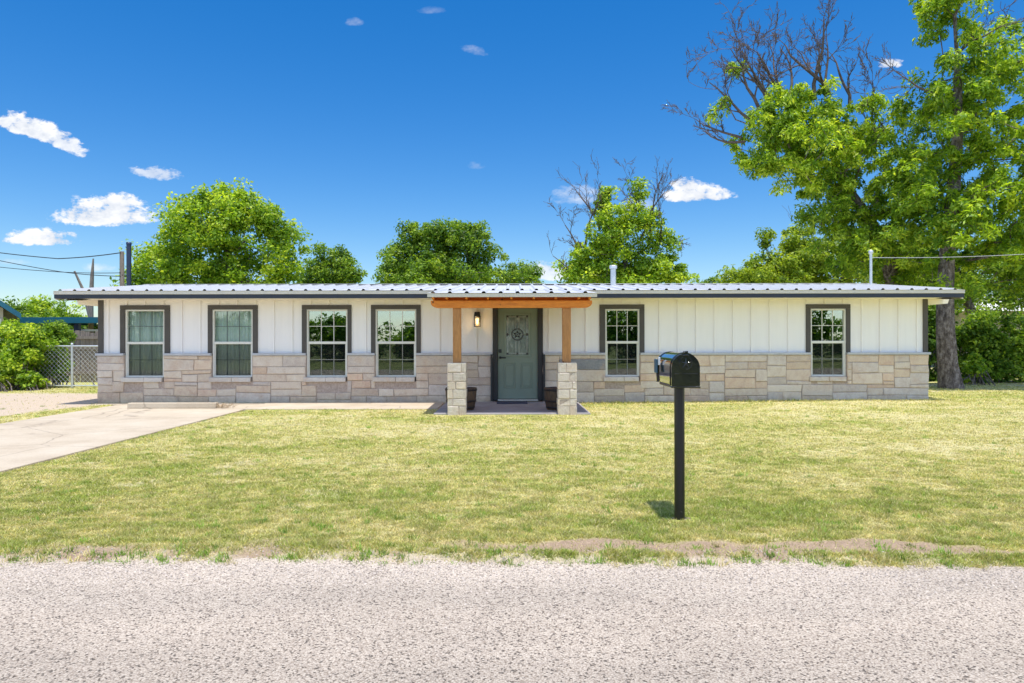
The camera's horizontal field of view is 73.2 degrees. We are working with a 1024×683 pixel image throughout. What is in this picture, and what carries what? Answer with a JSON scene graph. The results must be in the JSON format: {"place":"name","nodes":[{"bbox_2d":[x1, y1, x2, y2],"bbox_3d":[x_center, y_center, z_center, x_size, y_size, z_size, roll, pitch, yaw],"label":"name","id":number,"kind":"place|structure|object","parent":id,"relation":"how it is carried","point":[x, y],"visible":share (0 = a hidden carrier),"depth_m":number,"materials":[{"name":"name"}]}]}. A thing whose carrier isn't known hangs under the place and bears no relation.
{"place":"outdoors","nodes":[
{"label":"outdoors","id":0,"kind":"place"},
{"bbox_2d":[0,300,20,323],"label":"neighbour house","id":1,"kind":"structure","parent":0,"point":[8,312],"depth_m":22.59,"materials":[{"name":"teal metal"}]},
{"bbox_2d":[0,405,255,471],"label":"driveway","id":2,"kind":"structure","parent":0,"point":[33,441],"depth_m":10.68,"materials":[{"name":"concrete"}]},
{"bbox_2d":[127,402,218,407],"bbox_3d":[-6.852,1.293,13.970,1.779,0.107,0.180,0,0,0],"label":"parking stop","id":3,"kind":"object","parent":2,"relation":"on","point":[173,405],"visible":0.96,"depth_m":13.89,"materials":[{"name":"concrete"}]},
{"bbox_2d":[206,402,238,407],"bbox_3d":[-5.822,1.274,13.970,0.839,0.124,0.360,0,0,0],"label":"dead weed","id":4,"kind":"object","parent":2,"relation":"on","point":[222,404],"visible":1,"depth_m":13.92,"materials":[{"name":"plant"}]},
{"bbox_2d":[95,403,263,405],"bbox_3d":[-7.118,1.396,14.883,3.600,0.108,0.315,0,0,0],"label":"apron","id":5,"kind":"object","parent":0,"point":[219,403],"visible":0.22,"depth_m":14.91,"materials":[{"name":"concrete"}]},
{"bbox_2d":[243,402,443,410],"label":"walkway","id":6,"kind":"structure","parent":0,"point":[348,405],"depth_m":14.26,"materials":[{"name":"concrete"}]},
{"bbox_2d":[0,556,1023,682],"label":"road","id":7,"kind":"structure","parent":0,"point":[194,642],"depth_m":3.34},
{"bbox_2d":[0,543,1023,637],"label":"loose chippings","id":8,"kind":"object","parent":7,"relation":"on","point":[640,571],"visible":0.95,"depth_m":4.04,"materials":[{"name":"beige gravel"}]},
{"bbox_2d":[0,367,1023,570],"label":"lawn","id":9,"kind":"structure","parent":0,"point":[68,400],"depth_m":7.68,"materials":[{"name":"plant"}]},
{"bbox_2d":[0,365,14,391],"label":"dry shrub","id":10,"kind":"object","parent":9,"relation":"on","point":[4,386],"visible":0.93,"depth_m":18.89,"materials":[{"name":"green plant"}]},
{"bbox_2d":[0,318,58,389],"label":"vine shrub","id":11,"kind":"object","parent":9,"relation":"on","point":[18,348],"visible":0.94,"depth_m":19.56,"materials":[{"name":"green plant"}]},
{"bbox_2d":[9,369,53,390],"bbox_3d":[-13.612,1.090,19.380,1.089,0.660,1.103,0,0,0],"label":"shrub","id":12,"kind":"object","parent":9,"relation":"on","point":[31,380],"visible":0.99,"depth_m":19.21,"materials":[{"name":"green plant"}]},
{"bbox_2d":[3,309,94,328],"bbox_3d":[-22.529,-0.099,33.925,11.446,3.035,2.974,0,0,0],"label":"background thicket","id":13,"kind":"object","parent":9,"relation":"on","point":[33,315],"visible":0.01,"depth_m":33.62,"materials":[{"name":"green plant"}]},
{"bbox_2d":[21,319,94,386],"bbox_3d":[-13.707,0.363,20.617,2.097,2.098,1.336,0,0,0],"label":"vine shrub","id":14,"kind":"object","parent":9,"relation":"on","point":[61,332],"visible":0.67,"depth_m":20.49,"materials":[{"name":"green plant"}]},
{"bbox_2d":[20,317,97,330],"bbox_3d":[-17.018,0.206,30.000,5.181,2.356,5.000,0,0,0],"label":"carport","id":15,"kind":"object","parent":9,"relation":"on","point":[78,322],"visible":0.2,"depth_m":27.50,"materials":[{"name":"paint"}]},
{"bbox_2d":[22,330,97,381],"bbox_3d":[-12.999,0.503,23.038,9.000,1.751,0.165,0,0,0],"label":"board fence","id":16,"kind":"object","parent":9,"relation":"on","point":[86,338],"visible":0.14,"depth_m":23.00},
{"bbox_2d":[73,258,93,332],"bbox_3d":[-18.555,-1.110,29.906,0.780,4.993,0.240,0,0,-22],"label":"dead tree","id":17,"kind":"object","parent":9,"relation":"on","point":[90,311],"visible":0.46,"depth_m":29.93,"materials":[{"name":"wood"}]},
{"bbox_2d":[69,323,97,332],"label":"tree","id":18,"kind":"object","parent":9,"relation":"on","point":[96,326],"visible":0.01,"depth_m":31.52,"materials":[{"name":"green plant"}]},
{"bbox_2d":[120,251,124,285],"bbox_3d":[-13.556,-0.875,24.000,0.180,4.508,0.171,0,0,0],"label":"utility pole","id":19,"kind":"object","parent":9,"relation":"on","point":[122,280],"visible":0.29,"depth_m":23.95,"materials":[{"name":"wood"}]},
{"bbox_2d":[0,252,120,258],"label":"power cable","id":20,"kind":"object","parent":19,"relation":"attached to","point":[63,258],"visible":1,"depth_m":24.86,"materials":[{"name":"black rubber"}]},
{"bbox_2d":[0,260,120,276],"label":"power cable","id":21,"kind":"object","parent":19,"relation":"attached to","point":[59,271],"visible":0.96,"depth_m":25.00,"materials":[{"name":"black rubber"}]},
{"bbox_2d":[1,267,120,272],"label":"power cable","id":22,"kind":"object","parent":19,"relation":"attached to","point":[47,271],"visible":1,"depth_m":24.88,"materials":[{"name":"black rubber"}]},
{"bbox_2d":[126,242,131,285],"bbox_3d":[-12.879,-0.986,23.200,0.170,4.728,0.166,0,0,0],"label":"steel pole","id":23,"kind":"object","parent":9,"relation":"on","point":[128,263],"visible":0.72,"depth_m":23.14,"materials":[{"name":"metal"}]},
{"bbox_2d":[53,250,964,414],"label":"house","id":24,"kind":"structure","parent":9,"relation":"on","point":[267,343],"depth_m":15.23,"materials":[{"name":"white"}]},
{"bbox_2d":[120,305,169,381],"bbox_3d":[-8.107,0.046,15.289,1.101,1.695,0.268,0,0,0],"label":"window","id":25,"kind":"structure","parent":24,"relation":"in","point":[149,326],"depth_m":15.37,"materials":[{"name":"plastic"}]},
{"bbox_2d":[208,305,257,381],"bbox_3d":[-6.168,0.043,15.289,1.101,1.695,0.268,0,0,0],"label":"window","id":26,"kind":"structure","parent":24,"relation":"in","point":[233,340],"depth_m":15.37,"materials":[{"name":"plastic"}]},
{"bbox_2d":[302,305,351,381],"bbox_3d":[-4.094,0.041,15.242,1.095,1.695,0.175,0,0,0],"label":"window","id":27,"kind":"structure","parent":24,"relation":"in","point":[305,308],"depth_m":15.23,"materials":[{"name":"plastic"}]},
{"bbox_2d":[371,305,420,381],"bbox_3d":[-2.565,0.038,15.242,1.099,1.695,0.175,0,0,0],"label":"window","id":28,"kind":"structure","parent":24,"relation":"in","point":[374,308],"depth_m":15.23,"materials":[{"name":"plastic"}]},
{"bbox_2d":[498,308,537,398],"bbox_3d":[0.129,0.264,15.269,0.883,2.005,0.112,0,0,0],"label":"door","id":29,"kind":"structure","parent":24,"relation":"in","point":[517,327],"depth_m":15.28,"materials":[{"name":"green paint"}]},
{"bbox_2d":[599,304,644,381],"bbox_3d":[2.430,0.031,15.242,0.991,1.695,0.175,0,0,0],"label":"window","id":30,"kind":"structure","parent":24,"relation":"in","point":[603,343],"depth_m":15.23,"materials":[{"name":"plastic"}]},
{"bbox_2d":[806,304,850,380],"bbox_3d":[6.984,0.025,15.242,0.980,1.695,0.175,0,0,0],"label":"window","id":31,"kind":"structure","parent":24,"relation":"in","point":[846,343],"depth_m":15.23,"materials":[{"name":"plastic"}]},
{"bbox_2d":[872,254,1023,257],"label":"service cable","id":32,"kind":"object","parent":24,"relation":"attached to","point":[939,257],"visible":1,"depth_m":16.70,"materials":[{"name":"grey rubber"}]},
{"bbox_2d":[433,401,590,414],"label":"porch slab","id":33,"kind":"structure","parent":9,"relation":"on","point":[495,408],"depth_m":13.27,"materials":[{"name":"concrete"}]},
{"bbox_2d":[445,387,476,410],"bbox_3d":[-0.980,1.098,13.270,0.622,0.420,0.622,0,0,0],"label":"barrel planter","id":34,"kind":"object","parent":33,"relation":"on","point":[471,396],"visible":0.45,"depth_m":13.09,"materials":[{"name":"wood"}]},
{"bbox_2d":[497,401,526,403],"bbox_3d":[0.002,1.300,14.715,0.646,0.015,0.530,0,0,0],"label":"doormat","id":35,"kind":"object","parent":33,"relation":"on","point":[511,402],"visible":1,"depth_m":14.62,"materials":[{"name":"grey fabric"}]},
{"bbox_2d":[544,387,556,410],"bbox_3d":[0.916,1.096,13.270,0.622,0.420,0.622,0,0,27],"label":"barrel planter","id":36,"kind":"object","parent":33,"relation":"on","point":[550,396],"visible":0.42,"depth_m":13.05,"materials":[{"name":"wood"}]},
{"bbox_2d":[543,150,699,283],"bbox_3d":[4.399,-3.128,28.070,6.275,9.073,4.036,0,0,0],"label":"half dead tree","id":37,"kind":"object","parent":9,"relation":"on","point":[608,247],"visible":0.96,"depth_m":27.51,"materials":[{"name":"green plant"}]},
{"bbox_2d":[654,351,700,519],"bbox_3d":[1.266,0.764,5.309,0.236,1.388,0.558,0,0,0],"label":"mailbox","id":38,"kind":"object","parent":9,"relation":"on","point":[678,372],"visible":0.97,"depth_m":5.17,"materials":[{"name":"black metal"}]},
{"bbox_2d":[671,351,699,385],"bbox_3d":[1.275,0.200,5.065,0.208,0.259,0.070,0,0,0],"label":"mailbox door","id":39,"kind":"structure","parent":38,"relation":"in","point":[685,368],"depth_m":5.06,"materials":[{"name":"black metal"}]},
{"bbox_2d":[661,0,942,285],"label":"leaning tree","id":40,"kind":"object","parent":9,"relation":"on","point":[788,133],"visible":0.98,"depth_m":20.54,"materials":[{"name":"green plant"}]},
{"bbox_2d":[715,206,898,282],"bbox_3d":[12.831,-2.342,30.020,8.083,7.488,4.316,0,0,0],"label":"yellowish tree","id":41,"kind":"object","parent":9,"relation":"on","point":[795,263],"visible":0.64,"depth_m":29.34,"materials":[{"name":"green plant"}]},
{"bbox_2d":[852,221,1023,316],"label":"background tree","id":42,"kind":"object","parent":9,"relation":"on","point":[1002,275],"visible":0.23,"depth_m":23.97,"materials":[{"name":"green plant"}]},
{"bbox_2d":[928,305,962,381],"bbox_3d":[13.692,-0.041,22.427,2.680,3.102,1.553,0,0,-17],"label":"hedge","id":43,"kind":"object","parent":9,"relation":"on","point":[932,359],"visible":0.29,"depth_m":21.97,"materials":[{"name":"green plant"}]},
{"bbox_2d":[872,0,1023,388],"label":"tree","id":44,"kind":"object","parent":9,"relation":"on","point":[959,115],"visible":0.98,"depth_m":18.55,"materials":[{"name":"green plant"}]},
{"bbox_2d":[962,351,995,385],"bbox_3d":[13.609,0.829,20.323,1.197,1.097,0.839,0,0,23],"label":"shrub","id":45,"kind":"object","parent":9,"relation":"on","point":[974,368],"visible":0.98,"depth_m":20.18,"materials":[{"name":"green plant"}]},
{"bbox_2d":[955,306,1023,382],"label":"hedge","id":46,"kind":"object","parent":9,"relation":"on","point":[996,348],"visible":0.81,"depth_m":21.27,"materials":[{"name":"green plant"}]},
{"bbox_2d":[0,0,1023,323],"label":"sky","id":47,"kind":"structure","parent":0,"point":[354,118],"materials":[{"name":"blue"}]},
{"label":"ground","id":48,"kind":"structure","parent":0,"visible":0},
{"bbox_2d":[1,296,32,325],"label":"tree","id":49,"kind":"object","parent":48,"relation":"on","point":[22,310],"visible":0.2,"depth_m":36.20,"materials":[{"name":"green plant"}]},
{"bbox_2d":[19,293,58,316],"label":"tree","id":50,"kind":"object","parent":48,"relation":"on","point":[38,306],"visible":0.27,"depth_m":37.84,"materials":[{"name":"green plant"}]},
{"bbox_2d":[29,343,97,387],"bbox_3d":[-11.640,0.732,20.100,4.867,1.388,0.065,0,0,0],"label":"fence","id":51,"kind":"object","parent":48,"relation":"on","point":[72,355],"depth_m":20.09,"materials":[{"name":"silver metal"}]},
{"bbox_2d":[49,299,87,316],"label":"tree","id":52,"kind":"object","parent":48,"relation":"on","point":[60,311],"visible":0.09,"depth_m":39.79,"materials":[{"name":"green plant"}]},
{"bbox_2d":[109,177,312,286],"bbox_3d":[-12.913,-2.866,29.977,8.104,8.635,5.445,0,0,0],"label":"shade tree","id":53,"kind":"object","parent":48,"relation":"on","point":[236,211],"visible":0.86,"depth_m":28.99,"materials":[{"name":"green plant"}]},
{"bbox_2d":[295,240,367,283],"bbox_3d":[-9.825,-1.998,37.206,4.172,6.863,3.335,0,0,0],"label":"tree","id":54,"kind":"object","parent":48,"relation":"on","point":[332,270],"visible":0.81,"depth_m":36.39,"materials":[{"name":"green plant"}]},
{"bbox_2d":[371,216,514,283],"bbox_3d":[-3.273,-2.228,32.810,6.833,7.309,6.269,0,0,0],"label":"shade tree","id":55,"kind":"object","parent":48,"relation":"on","point":[439,264],"visible":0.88,"depth_m":32.08,"materials":[{"name":"green plant"}]},
{"bbox_2d":[487,258,545,283],"bbox_3d":[0.071,-1.424,35.022,3.324,5.679,3.994,0,0,0],"label":"tree","id":56,"kind":"object","parent":48,"relation":"on","point":[521,273],"visible":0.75,"depth_m":34.34,"materials":[{"name":"green plant"}]},
{"bbox_2d":[699,276,722,282],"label":"tree","id":57,"kind":"object","parent":48,"relation":"on","point":[710,279],"visible":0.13,"depth_m":35.80,"materials":[{"name":"green plant"}]},
{"bbox_2d":[853,243,982,307],"bbox_3d":[19.635,-1.984,33.874,6.919,6.753,4.517,0,0,0],"label":"background tree","id":58,"kind":"object","parent":48,"relation":"on","point":[926,280],"depth_m":33.33,"materials":[{"name":"green plant"}]},
{"bbox_2d":[931,299,1023,366],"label":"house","id":59,"kind":"structure","parent":48,"relation":"on","point":[959,318],"depth_m":33.00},
{"bbox_2d":[961,268,1023,315],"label":"background tree","id":60,"kind":"object","parent":48,"relation":"on","point":[1010,304],"visible":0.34,"depth_m":29.74,"materials":[{"name":"green plant"}]}
]}

